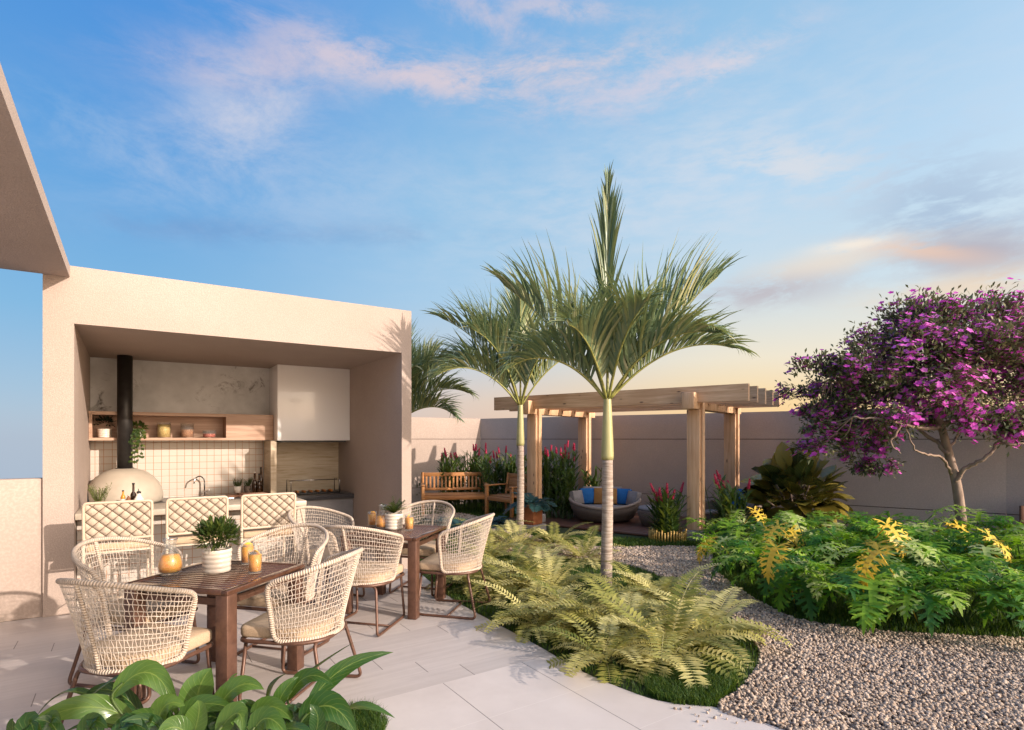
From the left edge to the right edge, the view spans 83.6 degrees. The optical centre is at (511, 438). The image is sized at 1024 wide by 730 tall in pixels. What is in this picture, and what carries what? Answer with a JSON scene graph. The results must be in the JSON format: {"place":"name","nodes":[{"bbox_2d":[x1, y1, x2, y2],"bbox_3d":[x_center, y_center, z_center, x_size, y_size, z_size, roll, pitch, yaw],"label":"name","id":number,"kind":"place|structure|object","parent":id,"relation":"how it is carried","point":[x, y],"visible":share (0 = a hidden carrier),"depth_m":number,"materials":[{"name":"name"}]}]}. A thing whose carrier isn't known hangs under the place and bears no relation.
{"place":"outdoors","nodes":[
{"label":"outdoors","id":0,"kind":"place"},
{"bbox_2d":[335,696,388,729],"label":"grass","id":1,"kind":"structure","parent":0,"point":[368,719],"depth_m":3.27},
{"bbox_2d":[0,546,782,729],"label":"patio","id":2,"kind":"structure","parent":0,"point":[434,673],"depth_m":3.96,"materials":[{"name":"tile"}]},
{"bbox_2d":[0,478,42,621],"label":"parapet wall","id":3,"kind":"structure","parent":2,"relation":"on","point":[21,548],"depth_m":5.20,"materials":[{"name":"paint"}]},
{"bbox_2d":[6,659,184,729],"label":"broad leaf plant","id":4,"kind":"object","parent":2,"relation":"on","point":[117,704],"visible":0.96,"depth_m":2.66,"materials":[{"name":"plant"}]},
{"bbox_2d":[81,499,153,629],"bbox_3d":[-3.594,1.094,5.241,0.535,1.096,0.466,0,0,-34],"label":"bar stool","id":5,"kind":"object","parent":2,"relation":"on","point":[129,518],"visible":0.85,"depth_m":5.08,"materials":[{"name":"wicker"}]},
{"bbox_2d":[68,536,199,687],"bbox_3d":[-2.657,1.174,4.013,0.684,0.934,0.723,0,0,13],"label":"woven armchair","id":6,"kind":"object","parent":2,"relation":"on","point":[80,565],"visible":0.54,"depth_m":3.99,"materials":[{"name":"wicker"}]},
{"bbox_2d":[55,578,214,723],"bbox_3d":[-2.119,1.174,3.208,0.723,0.934,0.684,0,0,14],"label":"woven armchair","id":7,"kind":"object","parent":2,"relation":"on","point":[168,645],"visible":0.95,"depth_m":3.06,"materials":[{"name":"wicker"}]},
{"bbox_2d":[75,497,306,605],"bbox_3d":[-3.421,1.175,6.266,2.126,0.929,0.620,0,0,-34],"label":"breakfast bar","id":8,"kind":"object","parent":2,"relation":"on","point":[191,554],"visible":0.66,"depth_m":5.99,"materials":[{"name":"beige stone"}]},
{"bbox_2d":[87,483,111,501],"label":"potted herb","id":9,"kind":"object","parent":8,"relation":"on","point":[96,497],"visible":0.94,"depth_m":5.85,"materials":[{"name":"plant"}]},
{"bbox_2d":[165,495,228,553],"bbox_3d":[-3.081,1.094,5.584,0.535,1.096,0.466,0,0,-34],"label":"bar stool","id":10,"kind":"object","parent":2,"relation":"on","point":[183,515],"visible":0.73,"depth_m":5.37,"materials":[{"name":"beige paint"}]},
{"bbox_2d":[149,668,263,729],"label":"broad leaf plant","id":11,"kind":"object","parent":2,"relation":"on","point":[203,708],"visible":0.98,"depth_m":2.60,"materials":[{"name":"plant"}]},
{"bbox_2d":[124,560,304,701],"bbox_3d":[-1.957,1.270,3.847,0.770,0.741,0.770,0,0,14],"label":"dining table","id":12,"kind":"object","parent":2,"relation":"on","point":[221,599],"visible":0.73,"depth_m":3.59,"materials":[{"name":"brown wood"}]},
{"bbox_2d":[157,537,182,574],"bbox_3d":[-2.278,0.781,3.820,0.150,0.234,0.150,0,0,-34],"label":"juice carafe","id":13,"kind":"object","parent":12,"relation":"on","point":[170,563],"visible":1,"depth_m":3.77,"materials":[{"name":"glass"}]},
{"bbox_2d":[187,513,243,573],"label":"potted bush","id":14,"kind":"object","parent":12,"relation":"on","point":[216,558],"visible":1,"depth_m":3.83,"materials":[{"name":"green plant"}]},
{"bbox_2d":[240,542,253,564],"bbox_3d":[-1.903,0.821,4.122,0.091,0.153,0.092,0,0,-24],"label":"juice glass","id":15,"kind":"object","parent":12,"relation":"on","point":[247,548],"visible":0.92,"depth_m":4.09,"materials":[{"name":"orange"}]},
{"bbox_2d":[248,550,261,573],"bbox_3d":[-1.724,0.821,3.845,0.091,0.153,0.092,0,0,33],"label":"juice glass","id":16,"kind":"object","parent":12,"relation":"on","point":[255,561],"visible":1,"depth_m":3.81,"materials":[{"name":"orange"}]},
{"bbox_2d":[43,266,410,617],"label":"kitchen pavilion","id":17,"kind":"structure","parent":2,"relation":"on","point":[280,389],"depth_m":7.46,"materials":[{"name":"paint"}]},
{"bbox_2d":[0,64,69,276],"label":"canopy slab","id":18,"kind":"structure","parent":17,"relation":"attached to","point":[30,240],"depth_m":3.82,"materials":[{"name":"paint"}]},
{"bbox_2d":[93,415,114,437],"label":"potted plant","id":19,"kind":"object","parent":17,"relation":"on","point":[104,433],"visible":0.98,"depth_m":7.46,"materials":[{"name":"green plant"}]},
{"bbox_2d":[128,420,148,463],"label":"hanging vine","id":20,"kind":"object","parent":17,"relation":"hanging from","point":[137,434],"visible":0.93,"depth_m":7.46,"materials":[{"name":"green plant"}]},
{"bbox_2d":[156,422,169,436],"bbox_3d":[-4.780,-0.123,7.871,0.174,0.214,0.174,0,0,-34],"label":"glass jar","id":21,"kind":"object","parent":17,"relation":"in","point":[163,430],"visible":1,"depth_m":7.81,"materials":[{"name":"yellow"}]},
{"bbox_2d":[154,490,353,548],"bbox_3d":[-3.987,1.227,8.150,3.277,0.824,0.783,0,0,-34],"label":"back counter","id":22,"kind":"object","parent":2,"relation":"on","point":[341,501],"visible":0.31,"depth_m":8.55,"materials":[{"name":"stone"}]},
{"bbox_2d":[87,355,163,502],"bbox_3d":[-5.042,-0.126,7.455,0.870,1.912,0.860,0,0,-34],"label":"pizza oven","id":23,"kind":"object","parent":22,"relation":"on","point":[124,475],"visible":0.81,"depth_m":7.38,"materials":[{"name":"beige metal"}]},
{"bbox_2d":[225,494,241,496],"bbox_3d":[-3.839,0.815,8.331,0.560,0.028,0.260,0,0,-34],"label":"chopping board","id":24,"kind":"object","parent":22,"relation":"on","point":[232,495],"visible":0.24,"depth_m":8.14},
{"bbox_2d":[236,491,268,494],"bbox_3d":[-3.781,0.789,8.370,0.420,0.022,0.200,0,0,-34],"label":"chopping board","id":25,"kind":"object","parent":24,"relation":"on","point":[242,493],"visible":0.82,"depth_m":8.31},
{"bbox_2d":[243,477,253,492],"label":"potted herb","id":26,"kind":"object","parent":25,"relation":"on","point":[247,488],"visible":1,"depth_m":8.30,"materials":[{"name":"green plant"}]},
{"bbox_2d":[286,478,339,494],"bbox_3d":[-3.035,0.721,8.766,0.732,0.217,0.330,0,0,-34],"label":"skewer grill","id":27,"kind":"object","parent":22,"relation":"on","point":[316,491],"visible":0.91,"depth_m":8.71,"materials":[{"name":"metal"}]},
{"bbox_2d":[236,492,296,605],"bbox_3d":[-2.558,1.094,5.934,0.535,1.096,0.466,0,0,-34],"label":"bar stool","id":28,"kind":"object","parent":2,"relation":"on","point":[261,513],"visible":0.83,"depth_m":5.76,"materials":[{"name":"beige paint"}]},
{"bbox_2d":[237,523,329,665],"bbox_3d":[-1.795,1.174,4.486,0.723,0.934,0.684,0,0,14],"label":"woven armchair","id":29,"kind":"object","parent":2,"relation":"on","point":[257,601],"visible":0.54,"depth_m":4.49,"materials":[{"name":"wicker"}]},
{"bbox_2d":[238,547,363,704],"bbox_3d":[-1.312,1.174,3.709,0.684,0.934,0.723,0,0,9],"label":"woven armchair","id":30,"kind":"object","parent":2,"relation":"on","point":[292,624],"visible":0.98,"depth_m":3.52,"materials":[{"name":"wicker"}]},
{"bbox_2d":[212,644,394,729],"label":"broad leaf plant","id":31,"kind":"object","parent":2,"relation":"on","point":[323,706],"visible":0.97,"depth_m":2.61,"materials":[{"name":"plant"}]},
{"bbox_2d":[287,506,364,605],"bbox_3d":[-1.933,1.174,5.870,0.684,0.934,0.723,0,0,29],"label":"woven armchair","id":32,"kind":"object","parent":2,"relation":"on","point":[326,554],"visible":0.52,"depth_m":5.97,"materials":[{"name":"wicker"}]},
{"bbox_2d":[322,525,404,636],"bbox_3d":[-1.307,1.174,5.016,0.723,0.934,0.684,0,0,14],"label":"woven armchair","id":33,"kind":"object","parent":2,"relation":"on","point":[374,574],"visible":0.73,"depth_m":4.86,"materials":[{"name":"wicker"}]},
{"bbox_2d":[340,524,446,619],"bbox_3d":[-1.145,1.270,5.655,0.770,0.741,0.770,0,0,14],"label":"dining table","id":34,"kind":"object","parent":2,"relation":"on","point":[414,535],"visible":0.64,"depth_m":5.37,"materials":[{"name":"brown wood"}]},
{"bbox_2d":[368,511,376,524],"bbox_3d":[-1.440,0.821,5.906,0.091,0.153,0.092,0,0,5],"label":"juice glass","id":35,"kind":"object","parent":34,"relation":"on","point":[372,515],"visible":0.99,"depth_m":5.88,"materials":[{"name":"orange"}]},
{"bbox_2d":[376,504,385,528],"bbox_3d":[-1.295,0.781,5.758,0.150,0.234,0.150,0,0,-34],"label":"juice carafe","id":36,"kind":"object","parent":34,"relation":"on","point":[380,521],"visible":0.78,"depth_m":5.70,"materials":[{"name":"glass"}]},
{"bbox_2d":[380,496,406,529],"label":"potted plant","id":37,"kind":"object","parent":34,"relation":"on","point":[393,519],"visible":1,"depth_m":5.68,"materials":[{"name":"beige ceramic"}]},
{"bbox_2d":[404,514,413,528],"bbox_3d":[-1.013,0.821,5.645,0.092,0.153,0.091,0,0,9],"label":"juice glass","id":38,"kind":"object","parent":34,"relation":"on","point":[408,522],"visible":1,"depth_m":5.61,"materials":[{"name":"orange"}]},
{"bbox_2d":[389,500,454,595],"bbox_3d":[-0.978,1.174,6.313,0.723,0.934,0.684,0,0,14],"label":"woven armchair","id":39,"kind":"object","parent":2,"relation":"on","point":[428,549],"visible":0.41,"depth_m":6.30,"materials":[{"name":"wicker"}]},
{"bbox_2d":[420,513,494,619],"bbox_3d":[-0.505,1.174,5.495,0.684,0.934,0.723,0,0,13],"label":"woven armchair","id":40,"kind":"object","parent":2,"relation":"on","point":[456,563],"visible":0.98,"depth_m":5.30,"materials":[{"name":"wicker"}]},
{"bbox_2d":[0,0,1023,507],"label":"sky","id":41,"kind":"structure","parent":0,"point":[379,153],"materials":[{"name":"blue"}]},
{"bbox_2d":[411,505,1022,707],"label":"ground","id":42,"kind":"structure","parent":0,"point":[562,530],"depth_m":5.12,"materials":[{"name":"green plant"}]},
{"bbox_2d":[411,320,478,422],"bbox_3d":[-2.232,-0.380,11.038,2.865,4.063,2.666,0,0,38],"label":"palm tree","id":43,"kind":"object","parent":42,"relation":"on","point":[419,360],"visible":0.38,"depth_m":10.84,"materials":[{"name":"green plant"}]},
{"bbox_2d":[411,417,480,507],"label":"garden wall","id":44,"kind":"structure","parent":42,"relation":"on","point":[432,439],"depth_m":14.09,"materials":[{"name":"paint"}]},
{"bbox_2d":[421,472,488,516],"bbox_3d":[-1.267,1.198,12.626,1.450,0.906,0.732,0,0,-10],"label":"garden bench","id":45,"kind":"object","parent":42,"relation":"on","point":[454,496],"visible":0.74,"depth_m":12.81,"materials":[{"name":"brown wood"}]},
{"bbox_2d":[435,442,491,510],"bbox_3d":[-1.090,0.865,13.306,1.744,1.570,0.750,0,0,-34],"label":"red ginger","id":46,"kind":"object","parent":42,"relation":"on","point":[448,467],"visible":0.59,"depth_m":13.20,"materials":[{"name":"green plant"}]},
{"bbox_2d":[436,517,493,533],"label":"blue fern","id":47,"kind":"object","parent":42,"relation":"on","point":[455,521],"visible":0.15,"depth_m":10.21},
{"bbox_2d":[425,560,521,598],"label":"sword fern","id":48,"kind":"object","parent":42,"relation":"on","point":[462,579],"visible":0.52,"depth_m":6.19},
{"bbox_2d":[443,517,529,545],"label":"sword fern","id":49,"kind":"object","parent":42,"relation":"on","point":[497,536],"visible":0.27,"depth_m":9.26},
{"bbox_2d":[466,516,513,527],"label":"blue fern","id":50,"kind":"object","parent":42,"relation":"on","point":[496,521],"visible":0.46,"depth_m":10.72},
{"bbox_2d":[447,529,548,567],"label":"sword fern","id":51,"kind":"object","parent":42,"relation":"on","point":[493,552],"visible":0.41,"depth_m":7.82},
{"bbox_2d":[473,445,526,511],"bbox_3d":[-0.151,0.893,12.993,1.504,1.514,0.960,0,0,-5],"label":"red ginger","id":52,"kind":"object","parent":42,"relation":"on","point":[500,471],"visible":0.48,"depth_m":12.88,"materials":[{"name":"green plant"}]},
{"bbox_2d":[421,275,586,536],"bbox_3d":[0.140,-0.560,9.576,3.426,4.422,2.555,0,0,5],"label":"palm tree","id":53,"kind":"object","parent":42,"relation":"on","point":[486,326],"visible":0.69,"depth_m":9.29,"materials":[{"name":"green plant"}]},
{"bbox_2d":[484,473,526,517],"bbox_3d":[-0.053,1.198,12.204,0.732,0.906,0.850,0,0,-44],"label":"garden chair","id":54,"kind":"object","parent":42,"relation":"on","point":[511,487],"visible":0.61,"depth_m":12.25,"materials":[{"name":"brown wood"}]},
{"bbox_2d":[453,542,565,588],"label":"sword fern","id":55,"kind":"object","parent":42,"relation":"on","point":[513,556],"visible":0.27,"depth_m":6.95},
{"bbox_2d":[464,559,562,608],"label":"sword fern","id":56,"kind":"object","parent":42,"relation":"on","point":[509,587],"visible":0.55,"depth_m":6.01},
{"bbox_2d":[469,520,559,553],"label":"sword fern","id":57,"kind":"object","parent":42,"relation":"on","point":[502,533],"visible":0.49,"depth_m":8.55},
{"bbox_2d":[503,492,557,529],"bbox_3d":[0.343,1.312,10.277,1.034,0.675,0.936,0,0,-15],"label":"clay planter","id":58,"kind":"object","parent":42,"relation":"on","point":[533,512],"visible":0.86,"depth_m":10.19,"materials":[{"name":"ceramic"}]},
{"bbox_2d":[484,545,579,592],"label":"sword fern","id":59,"kind":"object","parent":42,"relation":"on","point":[555,551],"visible":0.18,"depth_m":6.50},
{"bbox_2d":[469,579,612,649],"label":"sword fern","id":60,"kind":"object","parent":42,"relation":"on","point":[528,617],"visible":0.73,"depth_m":4.99,"materials":[{"name":"plant"}]},
{"bbox_2d":[475,547,619,621],"bbox_3d":[0.438,1.490,6.008,1.651,0.641,1.553,0,0,36],"label":"sword fern","id":61,"kind":"object","parent":42,"relation":"on","point":[569,579],"visible":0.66,"depth_m":6.07,"materials":[{"name":"plant"}]},
{"bbox_2d":[524,441,581,518],"bbox_3d":[0.819,0.830,11.924,1.531,1.641,1.028,0,0,37],"label":"red ginger","id":62,"kind":"object","parent":42,"relation":"on","point":[555,488],"visible":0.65,"depth_m":11.68,"materials":[{"name":"green plant"}]},
{"bbox_2d":[513,522,592,549],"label":"sword fern","id":63,"kind":"object","parent":42,"relation":"on","point":[550,539],"visible":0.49,"depth_m":8.82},
{"bbox_2d":[500,588,627,645],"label":"sword fern","id":64,"kind":"object","parent":42,"relation":"on","point":[535,604],"visible":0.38,"depth_m":4.83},
{"bbox_2d":[508,574,655,644],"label":"sword fern","id":65,"kind":"object","parent":42,"relation":"on","point":[595,602],"visible":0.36,"depth_m":5.22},
{"bbox_2d":[540,525,631,569],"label":"sword fern","id":66,"kind":"object","parent":42,"relation":"on","point":[579,549],"visible":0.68,"depth_m":7.81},
{"bbox_2d":[580,466,601,485],"bbox_3d":[1.752,1.109,12.246,0.639,1.082,0.717,0,0,8],"label":"red ginger","id":67,"kind":"object","parent":42,"relation":"on","point":[592,482],"visible":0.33,"depth_m":12.22,"materials":[{"name":"green plant"}]},
{"bbox_2d":[530,610,682,685],"bbox_3d":[0.661,1.573,4.198,1.138,0.568,1.140,0,0,8],"label":"sword fern","id":68,"kind":"object","parent":42,"relation":"on","point":[629,649],"visible":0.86,"depth_m":4.20,"materials":[{"name":"plant"}]},
{"bbox_2d":[524,528,703,546],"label":"grass","id":69,"kind":"structure","parent":42,"relation":"on","point":[631,541],"depth_m":8.92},
{"bbox_2d":[480,159,756,587],"bbox_3d":[1.102,-0.776,6.289,2.596,4.856,2.488,0,0,-34],"label":"palm tree","id":70,"kind":"object","parent":42,"relation":"on","point":[604,329],"visible":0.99,"depth_m":6.16,"materials":[{"name":"green plant"}]},
{"bbox_2d":[531,572,722,669],"bbox_3d":[0.965,1.581,4.673,1.523,0.662,1.327,0,0,37],"label":"sword fern","id":71,"kind":"object","parent":42,"relation":"on","point":[636,606],"visible":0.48,"depth_m":4.70,"materials":[{"name":"plant"}]},
{"bbox_2d":[411,502,843,528],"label":"grass","id":72,"kind":"structure","parent":42,"relation":"on","point":[477,511],"depth_m":12.85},
{"bbox_2d":[504,510,751,540],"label":"wooden deck","id":73,"kind":"structure","parent":42,"relation":"on","point":[634,526],"depth_m":10.74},
{"bbox_2d":[568,486,641,522],"bbox_3d":[1.834,1.295,11.348,1.432,0.619,1.423,0,0,9],"label":"round daybed","id":74,"kind":"object","parent":73,"relation":"on","point":[586,505],"visible":0.89,"depth_m":11.22,"materials":[{"name":"grey wicker"}]},
{"bbox_2d":[494,383,779,541],"bbox_3d":[2.260,0.412,10.887,4.850,2.476,2.570,0,0,37],"label":"timber pergola","id":75,"kind":"object","parent":73,"relation":"on","point":[729,401],"visible":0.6,"depth_m":10.13,"materials":[{"name":"brown wood"}]},
{"bbox_2d":[637,505,672,526],"bbox_3d":[2.660,1.421,10.600,0.680,0.365,0.680,0,0,-34],"label":"wicker ottoman","id":76,"kind":"object","parent":73,"relation":"on","point":[643,510],"visible":0.28,"depth_m":10.42,"materials":[{"name":"grey wicker"}]},
{"bbox_2d":[705,489,763,530],"bbox_3d":[3.949,1.262,10.350,1.267,0.684,1.267,0,0,-18],"label":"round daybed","id":77,"kind":"object","parent":73,"relation":"on","point":[708,516],"visible":0.11,"depth_m":10.05,"materials":[{"name":"grey wicker"}]},
{"bbox_2d":[576,560,703,616],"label":"sword fern","id":78,"kind":"object","parent":42,"relation":"on","point":[641,574],"visible":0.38,"depth_m":5.85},
{"bbox_2d":[642,482,689,543],"bbox_3d":[2.522,1.163,9.240,0.867,0.976,0.800,0,0,-34],"label":"red ginger","id":79,"kind":"object","parent":42,"relation":"on","point":[665,525],"visible":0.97,"depth_m":9.09,"materials":[{"name":"green plant"}]},
{"bbox_2d":[594,563,737,609],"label":"sword fern","id":80,"kind":"object","parent":42,"relation":"on","point":[670,580],"visible":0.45,"depth_m":5.79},
{"bbox_2d":[558,570,779,691],"bbox_3d":[1.223,1.543,4.323,1.584,0.789,1.581,0,0,-25],"label":"sword fern","id":81,"kind":"object","parent":42,"relation":"on","point":[656,635],"visible":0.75,"depth_m":4.31,"materials":[{"name":"plant"}]},
{"bbox_2d":[639,653,739,706],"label":"grass","id":82,"kind":"structure","parent":42,"relation":"on","point":[713,690],"depth_m":3.76,"materials":[{"name":"plant"}]},
{"bbox_2d":[630,586,792,668],"bbox_3d":[1.642,1.515,4.663,1.308,0.540,1.390,0,0,-8],"label":"sword fern","id":83,"kind":"object","parent":42,"relation":"on","point":[718,613],"visible":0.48,"depth_m":4.72,"materials":[{"name":"plant"}]},
{"bbox_2d":[705,470,757,538],"bbox_3d":[3.477,1.080,9.256,0.960,1.142,1.040,0,0,-34],"label":"red ginger","id":84,"kind":"object","parent":42,"relation":"on","point":[727,498],"visible":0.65,"depth_m":9.11,"materials":[{"name":"green plant"}]},
{"bbox_2d":[687,527,776,569],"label":"split leaf plant","id":85,"kind":"object","parent":42,"relation":"on","point":[703,548],"visible":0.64,"depth_m":6.97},
{"bbox_2d":[682,505,784,547],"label":"split leaf plant","id":86,"kind":"object","parent":42,"relation":"on","point":[720,527],"visible":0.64,"depth_m":8.39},
{"bbox_2d":[481,406,1005,536],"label":"garden wall","id":87,"kind":"structure","parent":42,"relation":"on","point":[652,449],"depth_m":10.98,"materials":[{"name":"paint"}]},
{"bbox_2d":[710,538,821,586],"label":"split leaf plant","id":88,"kind":"object","parent":42,"relation":"on","point":[753,550],"visible":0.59,"depth_m":6.24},
{"bbox_2d":[713,510,839,555],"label":"split leaf plant","id":89,"kind":"object","parent":42,"relation":"on","point":[795,534],"visible":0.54,"depth_m":7.65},
{"bbox_2d":[725,540,860,621],"bbox_3d":[2.796,1.317,5.701,1.229,0.711,1.278,0,0,29],"label":"split leaf plant","id":90,"kind":"object","parent":42,"relation":"on","point":[805,583],"visible":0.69,"depth_m":5.37,"materials":[{"name":"plant"}]},
{"bbox_2d":[740,442,854,537],"bbox_3d":[4.752,0.928,9.558,2.015,1.770,1.622,0,0,-34],"label":"broad leaf shrub","id":91,"kind":"object","parent":42,"relation":"on","point":[783,476],"visible":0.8,"depth_m":9.32,"materials":[{"name":"green plant"}]},
{"bbox_2d":[749,512,864,573],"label":"split leaf plant","id":92,"kind":"object","parent":42,"relation":"on","point":[793,519],"visible":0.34,"depth_m":6.98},
{"bbox_2d":[782,510,901,544],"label":"split leaf plant","id":93,"kind":"object","parent":42,"relation":"on","point":[839,525],"visible":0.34,"depth_m":7.95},
{"bbox_2d":[772,555,926,622],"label":"split leaf plant","id":94,"kind":"object","parent":42,"relation":"on","point":[845,576],"visible":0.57,"depth_m":5.07,"materials":[{"name":"plant"}]},
{"bbox_2d":[709,535,1023,636],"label":"grass","id":95,"kind":"structure","parent":42,"relation":"on","point":[994,625],"depth_m":5.25,"materials":[{"name":"plant"}]},
{"bbox_2d":[797,517,939,567],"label":"split leaf plant","id":96,"kind":"object","parent":42,"relation":"on","point":[814,537],"visible":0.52,"depth_m":6.30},
{"bbox_2d":[825,511,912,558],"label":"split leaf plant","id":97,"kind":"object","parent":42,"relation":"on","point":[857,513],"visible":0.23,"depth_m":7.91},
{"bbox_2d":[786,549,989,635],"bbox_3d":[3.225,1.342,4.984,1.519,0.560,1.210,0,0,-16],"label":"split leaf plant","id":98,"kind":"object","parent":42,"relation":"on","point":[869,614],"visible":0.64,"depth_m":4.74,"materials":[{"name":"plant"}]},
{"bbox_2d":[804,525,982,571],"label":"split leaf plant","id":99,"kind":"object","parent":42,"relation":"on","point":[852,559],"visible":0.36,"depth_m":6.27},
{"bbox_2d":[770,277,1023,531],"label":"flowering tree","id":100,"kind":"object","parent":42,"relation":"on","point":[957,364],"visible":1,"depth_m":7.75,"materials":[{"name":"purple plant"}]},
{"bbox_2d":[843,505,986,566],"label":"split leaf plant","id":101,"kind":"object","parent":42,"relation":"on","point":[887,513],"visible":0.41,"depth_m":7.47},
{"bbox_2d":[840,518,1020,573],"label":"split leaf plant","id":102,"kind":"object","parent":42,"relation":"on","point":[921,541],"visible":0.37,"depth_m":6.21,"materials":[{"name":"plant"}]},
{"bbox_2d":[848,541,1023,636],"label":"split leaf plant","id":103,"kind":"object","parent":42,"relation":"on","point":[919,614],"visible":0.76,"depth_m":4.72,"materials":[{"name":"plant"}]},
{"bbox_2d":[881,539,1023,636],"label":"split leaf plant","id":104,"kind":"object","parent":42,"relation":"on","point":[965,619],"visible":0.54,"depth_m":4.86,"materials":[{"name":"plant"}]},
{"bbox_2d":[903,511,1023,566],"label":"split leaf plant","id":105,"kind":"object","parent":42,"relation":"on","point":[996,521],"visible":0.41,"depth_m":7.62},
{"bbox_2d":[904,525,1023,602],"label":"split leaf plant","id":106,"kind":"object","parent":42,"relation":"on","point":[987,551],"visible":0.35,"depth_m":6.06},
{"bbox_2d":[906,553,1023,626],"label":"split leaf plant","id":107,"kind":"object","parent":42,"relation":"on","point":[995,594],"visible":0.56,"depth_m":4.85,"materials":[{"name":"plant"}]},
{"bbox_2d":[957,520,1023,557],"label":"split leaf plant","id":108,"kind":"object","parent":42,"relation":"on","point":[1020,531],"visible":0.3,"depth_m":7.46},
{"bbox_2d":[958,532,1023,579],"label":"split leaf plant","id":109,"kind":"object","parent":42,"relation":"on","point":[1015,541],"visible":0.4,"depth_m":6.04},
{"bbox_2d":[1006,405,1023,540],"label":"garden wall","id":110,"kind":"structure","parent":42,"relation":"on","point":[1014,479],"depth_m":8.92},
{"bbox_2d":[423,512,1023,729],"bbox_3d":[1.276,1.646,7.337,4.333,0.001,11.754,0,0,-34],"label":"path","id":111,"kind":"structure","parent":0,"point":[853,724],"depth_m":3.79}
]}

